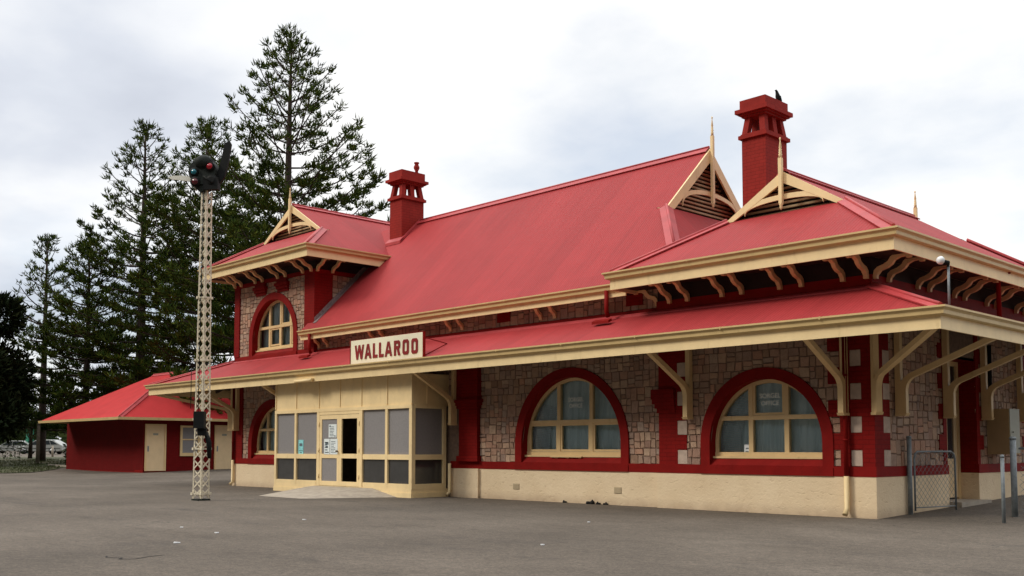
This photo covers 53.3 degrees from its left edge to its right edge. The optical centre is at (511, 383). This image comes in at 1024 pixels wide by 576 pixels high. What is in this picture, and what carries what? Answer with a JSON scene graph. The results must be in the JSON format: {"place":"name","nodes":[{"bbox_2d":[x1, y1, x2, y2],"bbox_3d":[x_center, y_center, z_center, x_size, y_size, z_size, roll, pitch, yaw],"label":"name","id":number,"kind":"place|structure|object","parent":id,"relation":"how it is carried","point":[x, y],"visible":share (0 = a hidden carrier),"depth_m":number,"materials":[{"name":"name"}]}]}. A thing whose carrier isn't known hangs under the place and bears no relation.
{"place":"outdoors","nodes":[
{"label":"outdoors","id":0,"kind":"place"},
{"bbox_2d":[0,457,64,472],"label":"lawn","id":1,"kind":"structure","parent":0,"point":[22,458],"depth_m":64.17,"materials":[{"name":"green plant"}]},
{"bbox_2d":[0,291,37,445],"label":"dark tree","id":2,"kind":"object","parent":1,"relation":"on","point":[16,385],"visible":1,"depth_m":61.86,"materials":[{"name":"green plant"}]},
{"bbox_2d":[0,391,66,458],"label":"bush","id":3,"kind":"object","parent":1,"relation":"on","point":[31,436],"visible":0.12,"depth_m":74.71,"materials":[{"name":"green plant"}]},
{"bbox_2d":[35,423,40,463],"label":"timber post","id":4,"kind":"object","parent":1,"relation":"on","point":[37,460],"visible":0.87,"depth_m":63.77,"materials":[{"name":"wood"}]},
{"bbox_2d":[4,233,99,460],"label":"norfolk pine","id":5,"kind":"object","parent":1,"relation":"on","point":[46,240],"visible":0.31,"depth_m":69.43,"materials":[{"name":"green plant"}]},
{"bbox_2d":[62,440,66,464],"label":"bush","id":6,"kind":"object","parent":1,"relation":"on","point":[64,450],"visible":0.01,"depth_m":58.69,"materials":[{"name":"green plant"}]},
{"bbox_2d":[10,230,156,433],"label":"norfolk pine","id":7,"kind":"object","parent":1,"relation":"on","point":[57,392],"visible":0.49,"depth_m":64.88,"materials":[{"name":"green plant"}]},
{"bbox_2d":[38,118,232,425],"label":"norfolk pine","id":8,"kind":"object","parent":1,"relation":"on","point":[83,330],"visible":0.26,"depth_m":65.08,"materials":[{"name":"green plant"}]},
{"bbox_2d":[91,114,270,386],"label":"norfolk pine","id":9,"kind":"object","parent":1,"relation":"on","point":[169,354],"visible":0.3,"depth_m":61.61,"materials":[{"name":"green plant"}]},
{"bbox_2d":[143,22,389,413],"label":"norfolk pine","id":10,"kind":"object","parent":1,"relation":"on","point":[234,224],"visible":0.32,"depth_m":54.83,"materials":[{"name":"green plant"}]},
{"bbox_2d":[0,451,1023,575],"bbox_3d":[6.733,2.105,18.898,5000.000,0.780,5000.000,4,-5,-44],"label":"ground","id":11,"kind":"structure","parent":0,"point":[62,521],"depth_m":15.10,"materials":[{"name":"grey asphalt"}]},
{"bbox_2d":[0,441,28,452],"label":"parked car","id":12,"kind":"object","parent":11,"relation":"on","point":[10,447],"visible":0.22,"depth_m":106.85,"materials":[{"name":"paint"}]},
{"bbox_2d":[0,419,66,444],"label":"woodland","id":13,"kind":"object","parent":11,"relation":"on","point":[63,437],"depth_m":159.44,"materials":[{"name":"green plant"}]},
{"bbox_2d":[14,440,66,453],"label":"parked car","id":14,"kind":"object","parent":11,"relation":"on","point":[58,445],"visible":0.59,"depth_m":94.02,"materials":[{"name":"paint"}]},
{"bbox_2d":[38,371,231,472],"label":"toilet block","id":15,"kind":"structure","parent":11,"relation":"on","point":[136,427],"depth_m":51.72,"materials":[{"name":"red paint"}]},
{"bbox_2d":[144,424,166,470],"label":"door","id":16,"kind":"structure","parent":15,"relation":"in","point":[155,434],"depth_m":50.22,"materials":[{"name":"beige paint"}]},
{"bbox_2d":[180,425,199,455],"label":"window","id":17,"kind":"structure","parent":15,"relation":"in","point":[186,432],"depth_m":51.43,"materials":[{"name":"beige paint"}]},
{"bbox_2d":[214,425,231,468],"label":"door","id":18,"kind":"structure","parent":15,"relation":"in","point":[222,437],"depth_m":52.75,"materials":[{"name":"beige paint"}]},
{"bbox_2d":[168,141,231,500],"bbox_3d":[-8.004,-1.633,25.877,1.663,9.120,0.629,-2,-4,29],"label":"signal mast","id":19,"kind":"object","parent":11,"relation":"on","point":[207,174],"visible":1,"depth_m":25.85,"materials":[{"name":"beige metal"}]},
{"bbox_2d":[260,486,394,498],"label":"ramp","id":20,"kind":"structure","parent":11,"relation":"on","point":[309,492],"depth_m":27.53,"materials":[{"name":"concrete"}]},
{"bbox_2d":[144,94,1023,518],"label":"station building","id":21,"kind":"structure","parent":11,"relation":"on","point":[678,330],"depth_m":23.93,"materials":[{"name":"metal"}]},
{"bbox_2d":[247,399,275,463],"bbox_3d":[-7.870,1.607,34.262,0.508,2.170,3.060,4,-5,-44],"label":"arched window","id":22,"kind":"structure","parent":21,"relation":"in","point":[263,421],"depth_m":34.83,"materials":[{"name":"red paint"}]},
{"bbox_2d":[248,292,297,359],"bbox_3d":[-7.905,-1.953,34.522,0.508,2.250,3.060,4,-5,-44],"label":"arched window","id":23,"kind":"structure","parent":21,"relation":"in","point":[274,317],"depth_m":34.77,"materials":[{"name":"red paint"}]},
{"bbox_2d":[298,440,303,453],"bbox_3d":[-6.364,1.892,30.758,0.006,0.420,0.270,4,-5,-44],"label":"leaflet","id":24,"kind":"object","parent":21,"relation":"attached to","point":[300,446],"visible":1,"depth_m":30.77,"materials":[{"name":"teal paper"}]},
{"bbox_2d":[294,378,313,382],"bbox_3d":[-6.131,-0.101,30.001,0.110,0.098,0.940,4,-5,-44],"label":"batten light","id":25,"kind":"object","parent":21,"relation":"attached to","point":[303,380],"visible":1,"depth_m":29.91,"materials":[{"name":"beige paint"}]},
{"bbox_2d":[324,439,329,453],"bbox_3d":[-5.387,1.820,29.695,0.006,0.450,0.280,4,-5,-44],"label":"notice","id":26,"kind":"object","parent":21,"relation":"attached to","point":[326,446],"visible":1,"depth_m":29.69,"materials":[{"name":"white paper"}]},
{"bbox_2d":[318,415,339,485],"bbox_3d":[-5.327,1.920,29.608,0.125,2.040,1.020,4,-5,-44],"label":"door","id":27,"kind":"structure","parent":21,"relation":"in","point":[328,474],"depth_m":29.68,"materials":[{"name":"beige paint"}]},
{"bbox_2d":[329,424,336,436],"bbox_3d":[-5.195,1.355,29.548,0.006,0.380,0.400,4,-5,-44],"label":"notice","id":28,"kind":"object","parent":21,"relation":"attached to","point":[332,430],"visible":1,"depth_m":29.53,"materials":[{"name":"white paper"}]},
{"bbox_2d":[330,439,337,453],"bbox_3d":[-5.142,1.804,29.442,0.006,0.450,0.375,4,-5,-44],"label":"notice","id":29,"kind":"object","parent":21,"relation":"attached to","point":[333,445],"visible":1,"depth_m":29.44,"materials":[{"name":"white paper"}]},
{"bbox_2d":[339,414,358,486],"bbox_3d":[-4.604,1.875,28.899,0.077,2.040,0.995,4,-5,-44],"label":"door","id":30,"kind":"structure","parent":21,"relation":"in","point":[345,416],"depth_m":29.03,"materials":[{"name":"beige paint"}]},
{"bbox_2d":[350,331,446,363],"bbox_3d":[-3.100,-0.910,27.721,0.879,0.720,3.250,4,-5,-44],"label":"name board","id":31,"kind":"object","parent":21,"relation":"on","point":[397,347],"visible":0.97,"depth_m":27.28,"materials":[{"name":"white paint"}]},
{"bbox_2d":[514,368,629,471],"bbox_3d":[1.528,0.851,24.752,0.508,2.480,3.700,4,-5,-44],"label":"arched window","id":32,"kind":"structure","parent":21,"relation":"in","point":[571,415],"depth_m":24.87,"materials":[{"name":"red paint"}]},
{"bbox_2d":[744,445,748,451],"bbox_3d":[4.868,1.344,21.134,0.006,0.180,0.130,4,-5,-44],"label":"notice","id":33,"kind":"object","parent":21,"relation":"attached to","point":[746,448],"visible":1,"depth_m":21.14,"materials":[{"name":"white paper"}]},
{"bbox_2d":[700,367,834,475],"bbox_3d":[5.238,0.756,20.784,0.508,2.170,3.060,4,-5,-44],"label":"arched window","id":34,"kind":"structure","parent":21,"relation":"in","point":[783,421],"depth_m":20.85,"materials":[{"name":"red paint"}]},
{"bbox_2d":[775,90,781,100],"bbox_3d":[6.697,-7.177,25.677,0.190,0.465,0.148,4,-5,-44],"label":"bird","id":35,"kind":"object","parent":21,"relation":"on","point":[777,96],"visible":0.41,"depth_m":25.65},
{"bbox_2d":[936,256,949,304],"bbox_3d":[7.346,-1.704,17.371,0.220,0.950,0.143,1,-4,-22],"label":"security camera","id":36,"kind":"object","parent":21,"relation":"on","point":[941,260],"visible":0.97,"depth_m":17.36,"materials":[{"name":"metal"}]},
{"bbox_2d":[947,357,991,507],"bbox_3d":[9.504,1.042,21.744,1.560,3.260,0.720,4,-5,-44],"label":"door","id":37,"kind":"structure","parent":21,"relation":"in","point":[953,425],"depth_m":22.31,"materials":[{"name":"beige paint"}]},
{"bbox_2d":[987,345,1019,453],"bbox_3d":[10.916,0.346,22.690,0.600,2.430,0.535,4,-5,-44],"label":"meter box","id":38,"kind":"object","parent":21,"relation":"attached to","point":[1003,426],"visible":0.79,"depth_m":22.47,"materials":[{"name":"beige metal"}]},
{"bbox_2d":[1009,409,1019,452],"bbox_3d":[11.086,1.033,22.471,0.560,0.970,0.045,4,-5,-44],"label":"box door","id":39,"kind":"structure","parent":38,"relation":"in","point":[1014,424],"depth_m":22.50,"materials":[{"name":"grey metal"}]},
{"bbox_2d":[906,436,912,514],"bbox_3d":[7.663,1.777,19.657,0.103,1.560,0.103,4,-5,-44],"label":"gate post","id":40,"kind":"object","parent":11,"relation":"on","point":[909,475],"visible":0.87,"depth_m":19.62,"materials":[{"name":"metal"}]},
{"bbox_2d":[913,451,956,510],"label":"gate","id":41,"kind":"structure","parent":40,"relation":"attached to","point":[915,482],"depth_m":20.02,"materials":[{"name":"metal"}]},
{"bbox_2d":[1000,455,1005,522],"bbox_3d":[8.511,1.841,17.684,0.074,1.230,0.074,4,-5,-44],"label":"bollard","id":42,"kind":"object","parent":11,"relation":"on","point":[1002,471],"visible":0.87,"depth_m":17.66,"materials":[{"name":"metal"}]},
{"bbox_2d":[1009,436,1017,516],"bbox_3d":[9.219,1.725,18.744,0.126,1.520,0.126,4,-5,-44],"label":"gate post","id":43,"kind":"object","parent":11,"relation":"on","point":[1013,473],"visible":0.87,"depth_m":18.71,"materials":[{"name":"metal"}]},
{"bbox_2d":[1018,447,1023,513],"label":"fence","id":44,"kind":"object","parent":11,"relation":"on","point":[1020,448],"visible":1,"depth_m":18.68,"materials":[{"name":"metal"}]},
{"bbox_2d":[0,0,1023,438],"label":"sky","id":45,"kind":"structure","parent":0,"point":[888,101],"materials":[{"name":"white"}]}
]}

